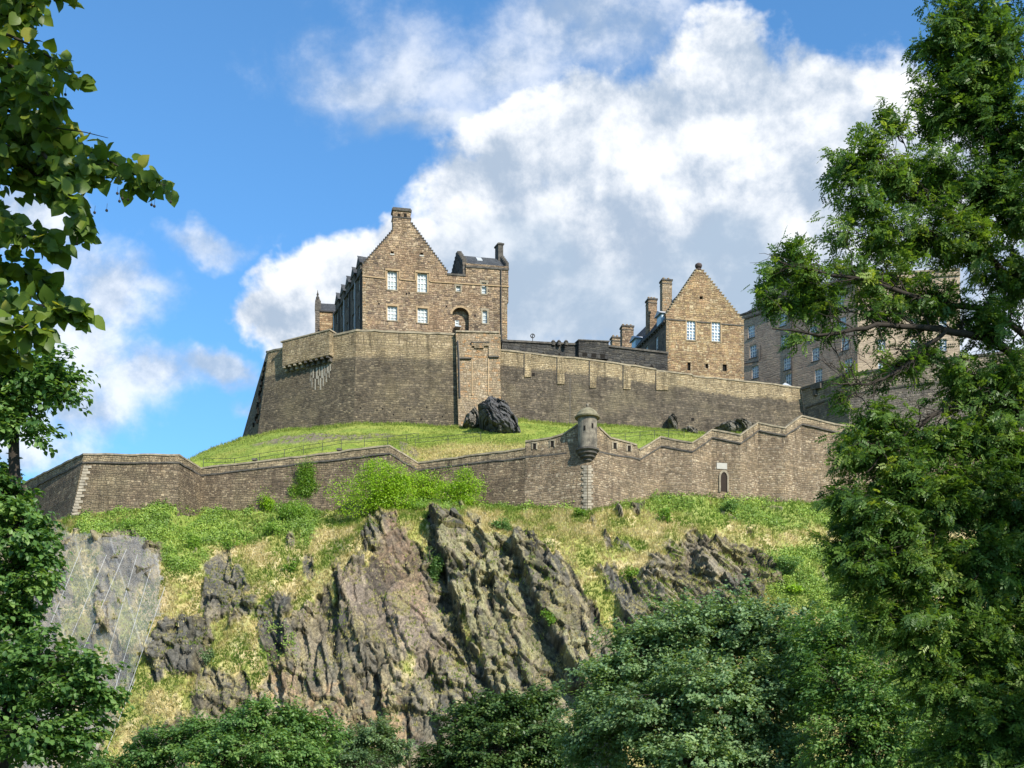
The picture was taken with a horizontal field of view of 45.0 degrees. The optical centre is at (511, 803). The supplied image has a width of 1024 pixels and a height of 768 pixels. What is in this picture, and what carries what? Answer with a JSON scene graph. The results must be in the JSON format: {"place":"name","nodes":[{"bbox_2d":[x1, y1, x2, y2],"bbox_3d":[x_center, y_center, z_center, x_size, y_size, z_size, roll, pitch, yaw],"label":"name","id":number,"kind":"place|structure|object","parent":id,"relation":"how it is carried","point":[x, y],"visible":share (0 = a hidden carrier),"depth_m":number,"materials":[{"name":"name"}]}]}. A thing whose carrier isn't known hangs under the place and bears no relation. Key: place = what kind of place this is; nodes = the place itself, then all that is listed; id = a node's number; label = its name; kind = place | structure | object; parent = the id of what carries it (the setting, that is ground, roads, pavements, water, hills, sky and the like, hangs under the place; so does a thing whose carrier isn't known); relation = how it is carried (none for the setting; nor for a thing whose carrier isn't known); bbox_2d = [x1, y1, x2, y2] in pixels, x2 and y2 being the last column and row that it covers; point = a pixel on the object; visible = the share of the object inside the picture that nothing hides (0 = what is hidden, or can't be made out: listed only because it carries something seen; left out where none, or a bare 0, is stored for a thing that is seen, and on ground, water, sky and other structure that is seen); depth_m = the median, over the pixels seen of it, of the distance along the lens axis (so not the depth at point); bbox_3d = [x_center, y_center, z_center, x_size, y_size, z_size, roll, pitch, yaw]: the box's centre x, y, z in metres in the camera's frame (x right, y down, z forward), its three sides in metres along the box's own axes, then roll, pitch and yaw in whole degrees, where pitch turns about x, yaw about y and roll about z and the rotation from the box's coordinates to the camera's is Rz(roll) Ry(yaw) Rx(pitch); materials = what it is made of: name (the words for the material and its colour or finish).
{"place":"outdoors","nodes":[
{"label":"outdoors","id":0,"kind":"place"},
{"bbox_2d":[0,421,1020,767],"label":"hillside","id":1,"kind":"structure","parent":0,"point":[374,667],"depth_m":129.89,"materials":[{"name":"grey stone"}]},
{"bbox_2d":[1,524,164,767],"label":"rock face","id":2,"kind":"object","parent":1,"relation":"on","point":[98,575],"visible":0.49,"depth_m":128.60,"materials":[{"name":"stone"}]},
{"bbox_2d":[115,515,144,529],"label":"bush","id":3,"kind":"object","parent":1,"relation":"on","point":[128,522],"visible":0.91,"depth_m":136.43,"materials":[{"name":"green plant"}]},
{"bbox_2d":[182,531,201,549],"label":"bush","id":4,"kind":"object","parent":1,"relation":"on","point":[194,542],"visible":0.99,"depth_m":137.78,"materials":[{"name":"green plant"}]},
{"bbox_2d":[197,647,214,664],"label":"bush","id":5,"kind":"object","parent":1,"relation":"on","point":[207,657],"visible":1,"depth_m":126.30,"materials":[{"name":"green plant"}]},
{"bbox_2d":[220,536,246,549],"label":"bush","id":6,"kind":"object","parent":1,"relation":"on","point":[226,543],"visible":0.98,"depth_m":138.98,"materials":[{"name":"green plant"}]},
{"bbox_2d":[249,487,277,512],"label":"bush","id":7,"kind":"object","parent":1,"relation":"on","point":[267,504],"visible":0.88,"depth_m":147.08,"materials":[{"name":"green plant"}]},
{"bbox_2d":[262,522,281,536],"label":"bush","id":8,"kind":"object","parent":1,"relation":"on","point":[269,529],"visible":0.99,"depth_m":140.62,"materials":[{"name":"green plant"}]},
{"bbox_2d":[281,560,297,571],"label":"bush","id":9,"kind":"object","parent":1,"relation":"on","point":[291,565],"visible":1,"depth_m":133.63,"materials":[{"name":"green plant"}]},
{"bbox_2d":[268,496,313,521],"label":"bush","id":10,"kind":"object","parent":1,"relation":"on","point":[290,510],"visible":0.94,"depth_m":143.08,"materials":[{"name":"green plant"}]},
{"bbox_2d":[203,433,417,466],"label":"railing","id":11,"kind":"object","parent":1,"relation":"on","point":[387,440],"visible":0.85,"depth_m":155.14,"materials":[{"name":"grey metal"}]},
{"bbox_2d":[242,329,501,436],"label":"bastion","id":12,"kind":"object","parent":1,"relation":"on","point":[326,376],"visible":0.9,"depth_m":176.79,"materials":[{"name":"stone"}]},
{"bbox_2d":[315,290,334,331],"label":"wing","id":13,"kind":"structure","parent":12,"relation":"on","point":[324,313],"depth_m":203.19,"materials":[{"name":"brown stone"}]},
{"bbox_2d":[333,207,508,339],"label":"gabled building","id":14,"kind":"structure","parent":12,"relation":"on","point":[400,278],"depth_m":185.21,"materials":[{"name":"brown stone"}]},
{"bbox_2d":[386,270,398,290],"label":"window","id":15,"kind":"structure","parent":14,"relation":"in","point":[391,277],"depth_m":184.29,"materials":[{"name":"white glass"}]},
{"bbox_2d":[386,303,398,321],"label":"window","id":16,"kind":"structure","parent":14,"relation":"in","point":[392,313],"depth_m":184.20,"materials":[{"name":"white glass"}]},
{"bbox_2d":[415,272,428,293],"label":"window","id":17,"kind":"structure","parent":14,"relation":"in","point":[422,280],"depth_m":185.10,"materials":[{"name":"white glass"}]},
{"bbox_2d":[416,306,429,323],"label":"window","id":18,"kind":"structure","parent":14,"relation":"in","point":[421,314],"depth_m":185.06,"materials":[{"name":"white glass"}]},
{"bbox_2d":[454,284,462,292],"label":"window","id":19,"kind":"structure","parent":14,"relation":"in","point":[457,289],"depth_m":185.96,"materials":[{"name":"white paint"}]},
{"bbox_2d":[480,280,487,294],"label":"window","id":20,"kind":"structure","parent":14,"relation":"in","point":[483,289],"depth_m":186.69,"materials":[{"name":"white glass"}]},
{"bbox_2d":[481,308,488,324],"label":"window","id":21,"kind":"structure","parent":14,"relation":"in","point":[484,314],"depth_m":186.74,"materials":[{"name":"white glass"}]},
{"bbox_2d":[456,330,500,425],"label":"wall buttress","id":22,"kind":"structure","parent":12,"relation":"attached to","point":[478,364],"depth_m":176.47,"materials":[{"name":"stone"}]},
{"bbox_2d":[323,457,421,518],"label":"bush","id":23,"kind":"object","parent":1,"relation":"on","point":[384,496],"visible":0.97,"depth_m":141.59,"materials":[{"name":"green plant"}]},
{"bbox_2d":[404,469,445,499],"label":"bush","id":24,"kind":"object","parent":1,"relation":"on","point":[423,488],"visible":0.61,"depth_m":148.64,"materials":[{"name":"green plant"}]},
{"bbox_2d":[401,494,456,509],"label":"bush","id":25,"kind":"object","parent":1,"relation":"on","point":[421,505],"visible":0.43,"depth_m":143.17,"materials":[{"name":"green plant"}]},
{"bbox_2d":[422,546,444,582],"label":"bush","id":26,"kind":"object","parent":1,"relation":"on","point":[436,568],"visible":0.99,"depth_m":133.30,"materials":[{"name":"green plant"}]},
{"bbox_2d":[415,432,480,445],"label":"railing","id":27,"kind":"object","parent":1,"relation":"on","point":[448,439],"visible":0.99,"depth_m":158.54,"materials":[{"name":"grey metal"}]},
{"bbox_2d":[426,465,492,505],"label":"bush","id":28,"kind":"object","parent":1,"relation":"on","point":[464,492],"visible":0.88,"depth_m":144.10,"materials":[{"name":"green plant"}]},
{"bbox_2d":[188,416,741,465],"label":"bank grass","id":29,"kind":"structure","parent":1,"relation":"on","point":[429,450],"depth_m":163.38,"materials":[{"name":"green plant"}]},
{"bbox_2d":[462,406,479,427],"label":"rock outcrop","id":30,"kind":"object","parent":1,"relation":"on","point":[471,419],"visible":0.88,"depth_m":170.56,"materials":[{"name":"grey stone"}]},
{"bbox_2d":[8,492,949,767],"bbox_3d":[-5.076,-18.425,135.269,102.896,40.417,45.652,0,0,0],"label":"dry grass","id":31,"kind":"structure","parent":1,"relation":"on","point":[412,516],"depth_m":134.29,"materials":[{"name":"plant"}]},
{"bbox_2d":[71,490,907,668],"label":"leafy weeds","id":32,"kind":"object","parent":1,"relation":"on","point":[96,525],"visible":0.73,"depth_m":140.31,"materials":[{"name":"green plant"}]},
{"bbox_2d":[478,396,520,433],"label":"rock outcrop","id":33,"kind":"object","parent":1,"relation":"on","point":[497,415],"visible":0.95,"depth_m":162.15,"materials":[{"name":"grey stone"}]},
{"bbox_2d":[487,515,511,531],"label":"bush","id":34,"kind":"object","parent":1,"relation":"on","point":[503,524],"visible":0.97,"depth_m":137.57,"materials":[{"name":"green plant"}]},
{"bbox_2d":[8,403,991,524],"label":"rampart wall","id":35,"kind":"structure","parent":1,"relation":"on","point":[585,462],"depth_m":147.62,"materials":[{"name":"stone"}]},
{"bbox_2d":[284,455,322,501],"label":"ivy","id":36,"kind":"object","parent":35,"relation":"attached to","point":[306,475],"visible":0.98,"depth_m":147.19,"materials":[{"name":"green plant"}]},
{"bbox_2d":[721,472,726,491],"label":"door","id":37,"kind":"structure","parent":35,"relation":"in","point":[723,476],"depth_m":151.74,"materials":[{"name":"brown wood"}]},
{"bbox_2d":[541,608,556,626],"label":"bush","id":38,"kind":"object","parent":1,"relation":"on","point":[550,618],"visible":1,"depth_m":127.20,"materials":[{"name":"green plant"}]},
{"bbox_2d":[573,507,587,515],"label":"bush","id":39,"kind":"object","parent":1,"relation":"on","point":[578,511],"visible":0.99,"depth_m":140.26,"materials":[{"name":"green plant"}]},
{"bbox_2d":[620,565,639,581],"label":"bush","id":40,"kind":"object","parent":1,"relation":"on","point":[634,572],"visible":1,"depth_m":132.63,"materials":[{"name":"green plant"}]},
{"bbox_2d":[610,430,683,438],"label":"railing","id":41,"kind":"object","parent":1,"relation":"on","point":[649,434],"visible":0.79,"depth_m":162.27,"materials":[{"name":"grey metal"}]},
{"bbox_2d":[501,349,804,432],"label":"curtain wall","id":42,"kind":"structure","parent":1,"relation":"on","point":[550,388],"depth_m":183.85,"materials":[{"name":"stone"}]},
{"bbox_2d":[656,507,673,523],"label":"bush","id":43,"kind":"object","parent":1,"relation":"on","point":[667,514],"visible":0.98,"depth_m":142.57,"materials":[{"name":"green plant"}]},
{"bbox_2d":[667,413,677,429],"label":"rock outcrop","id":44,"kind":"object","parent":1,"relation":"on","point":[672,421],"visible":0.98,"depth_m":183.33,"materials":[{"name":"grey stone"}]},
{"bbox_2d":[609,263,744,379],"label":"gabled building","id":45,"kind":"structure","parent":1,"relation":"on","point":[695,326],"depth_m":194.42,"materials":[{"name":"stone"}]},
{"bbox_2d":[686,361,691,371],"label":"slit window","id":46,"kind":"structure","parent":45,"relation":"in","point":[687,364],"depth_m":193.94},
{"bbox_2d":[685,318,696,340],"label":"window","id":47,"kind":"structure","parent":45,"relation":"in","point":[691,325],"depth_m":193.89,"materials":[{"name":"white paint"}]},
{"bbox_2d":[710,320,721,342],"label":"window","id":48,"kind":"structure","parent":45,"relation":"in","point":[714,327],"depth_m":194.65,"materials":[{"name":"white paint"}]},
{"bbox_2d":[721,363,727,371],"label":"slit window","id":49,"kind":"structure","parent":45,"relation":"in","point":[723,367],"depth_m":194.84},
{"bbox_2d":[682,426,698,433],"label":"rock outcrop","id":50,"kind":"object","parent":1,"relation":"on","point":[690,429],"visible":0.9,"depth_m":181.30,"materials":[{"name":"grey stone"}]},
{"bbox_2d":[720,498,740,513],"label":"bush","id":51,"kind":"object","parent":1,"relation":"on","point":[727,506],"visible":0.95,"depth_m":146.41,"materials":[{"name":"green plant"}]},
{"bbox_2d":[714,418,753,432],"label":"rock outcrop","id":52,"kind":"object","parent":1,"relation":"on","point":[740,425],"visible":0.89,"depth_m":184.49,"materials":[{"name":"grey stone"}]},
{"bbox_2d":[772,554,804,574],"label":"bush","id":53,"kind":"object","parent":1,"relation":"on","point":[783,563],"visible":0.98,"depth_m":135.54,"materials":[{"name":"green plant"}]},
{"bbox_2d":[784,582,804,593],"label":"bush","id":54,"kind":"object","parent":1,"relation":"on","point":[798,590],"visible":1,"depth_m":133.47,"materials":[{"name":"green plant"}]},
{"bbox_2d":[810,499,824,510],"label":"bush","id":55,"kind":"object","parent":1,"relation":"on","point":[819,505],"visible":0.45,"depth_m":152.67,"materials":[{"name":"green plant"}]},
{"bbox_2d":[739,268,959,413],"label":"barrack block","id":56,"kind":"structure","parent":1,"relation":"on","point":[764,361],"depth_m":214.55,"materials":[{"name":"brown stone"}]},
{"bbox_2d":[747,325,754,339],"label":"window","id":57,"kind":"structure","parent":56,"relation":"in","point":[751,328],"depth_m":222.89,"materials":[{"name":"white glass"}]},
{"bbox_2d":[749,345,756,358],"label":"window","id":58,"kind":"structure","parent":56,"relation":"in","point":[752,348],"depth_m":222.73,"materials":[{"name":"white glass"}]},
{"bbox_2d":[751,365,758,379],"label":"window","id":59,"kind":"structure","parent":56,"relation":"in","point":[755,370],"depth_m":222.38,"materials":[{"name":"white glass"}]},
{"bbox_2d":[778,313,786,327],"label":"window","id":60,"kind":"structure","parent":56,"relation":"in","point":[782,324],"depth_m":218.21,"materials":[{"name":"glass"}]},
{"bbox_2d":[781,335,787,346],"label":"window","id":61,"kind":"structure","parent":56,"relation":"in","point":[782,339],"depth_m":218.21,"materials":[{"name":"white glass"}]},
{"bbox_2d":[783,356,790,371],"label":"window","id":62,"kind":"structure","parent":56,"relation":"in","point":[787,362],"depth_m":217.62,"materials":[{"name":"white glass"}]},
{"bbox_2d":[786,373,792,384],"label":"window","id":63,"kind":"structure","parent":56,"relation":"in","point":[788,376],"depth_m":217.36,"materials":[{"name":"glass"}]},
{"bbox_2d":[811,347,819,362],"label":"window","id":64,"kind":"structure","parent":56,"relation":"in","point":[815,359],"depth_m":213.47,"materials":[{"name":"white glass"}]},
{"bbox_2d":[814,369,821,383],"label":"window","id":65,"kind":"structure","parent":56,"relation":"in","point":[818,373],"depth_m":213.21,"materials":[{"name":"glass"}]},
{"bbox_2d":[839,316,845,330],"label":"window","id":66,"kind":"structure","parent":56,"relation":"in","point":[843,319],"depth_m":209.59,"materials":[{"name":"glass"}]},
{"bbox_2d":[840,336,849,351],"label":"window","id":67,"kind":"structure","parent":56,"relation":"in","point":[846,347],"depth_m":209.34,"materials":[{"name":"white glass"}]},
{"bbox_2d":[845,358,852,372],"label":"window","id":68,"kind":"structure","parent":56,"relation":"in","point":[850,359],"depth_m":209.03,"materials":[{"name":"white glass"}]},
{"bbox_2d":[878,339,885,351],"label":"window","id":69,"kind":"structure","parent":56,"relation":"in","point":[880,339],"depth_m":207.10,"materials":[{"name":"white paint"}]},
{"bbox_2d":[939,339,947,351],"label":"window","id":70,"kind":"structure","parent":56,"relation":"in","point":[944,348],"depth_m":205.59,"materials":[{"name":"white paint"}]},
{"bbox_2d":[801,351,1023,431],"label":"terrace wall","id":71,"kind":"structure","parent":1,"relation":"on","point":[812,399],"depth_m":182.30,"materials":[{"name":"grey stone"}]},
{"bbox_2d":[0,0,1023,480],"label":"sky","id":72,"kind":"structure","parent":0,"point":[612,149],"materials":[{"name":"blue"}]},
{"bbox_2d":[501,333,667,370],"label":"battery parapet","id":73,"kind":"structure","parent":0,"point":[603,350],"depth_m":187.09,"materials":[{"name":"grey stone"}]},
{"label":"ground","id":74,"kind":"structure","parent":0,"visible":0},
{"bbox_2d":[0,328,136,767],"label":"broadleaved tree","id":75,"kind":"object","parent":74,"relation":"on","point":[26,536],"visible":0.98,"depth_m":26.01,"materials":[{"name":"green plant"}]},
{"bbox_2d":[0,0,178,373],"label":"lime tree","id":76,"kind":"object","parent":74,"relation":"on","point":[44,153],"visible":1,"depth_m":7.10,"materials":[{"name":"green plant"}]},
{"bbox_2d":[79,692,352,767],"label":"bushy tree","id":77,"kind":"object","parent":74,"relation":"on","point":[208,744],"visible":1,"depth_m":66.71,"materials":[{"name":"green plant"}]},
{"bbox_2d":[319,708,416,767],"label":"tree","id":78,"kind":"object","parent":74,"relation":"on","point":[360,751],"visible":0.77,"depth_m":75.31,"materials":[{"name":"green plant"}]},
{"bbox_2d":[405,674,584,767],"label":"dark tree","id":79,"kind":"object","parent":74,"relation":"on","point":[518,714],"visible":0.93,"depth_m":76.50,"materials":[{"name":"green plant"}]},
{"bbox_2d":[543,574,843,767],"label":"round tree","id":80,"kind":"object","parent":74,"relation":"on","point":[751,702],"visible":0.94,"depth_m":47.12,"materials":[{"name":"green plant"}]},
{"bbox_2d":[769,600,958,767],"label":"willow","id":81,"kind":"object","parent":74,"relation":"on","point":[864,735],"visible":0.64,"depth_m":42.96,"materials":[{"name":"green plant"}]},
{"bbox_2d":[743,0,1023,767],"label":"ash tree","id":82,"kind":"object","parent":74,"relation":"on","point":[977,74],"visible":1,"depth_m":19.14,"materials":[{"name":"green plant"}]}
]}

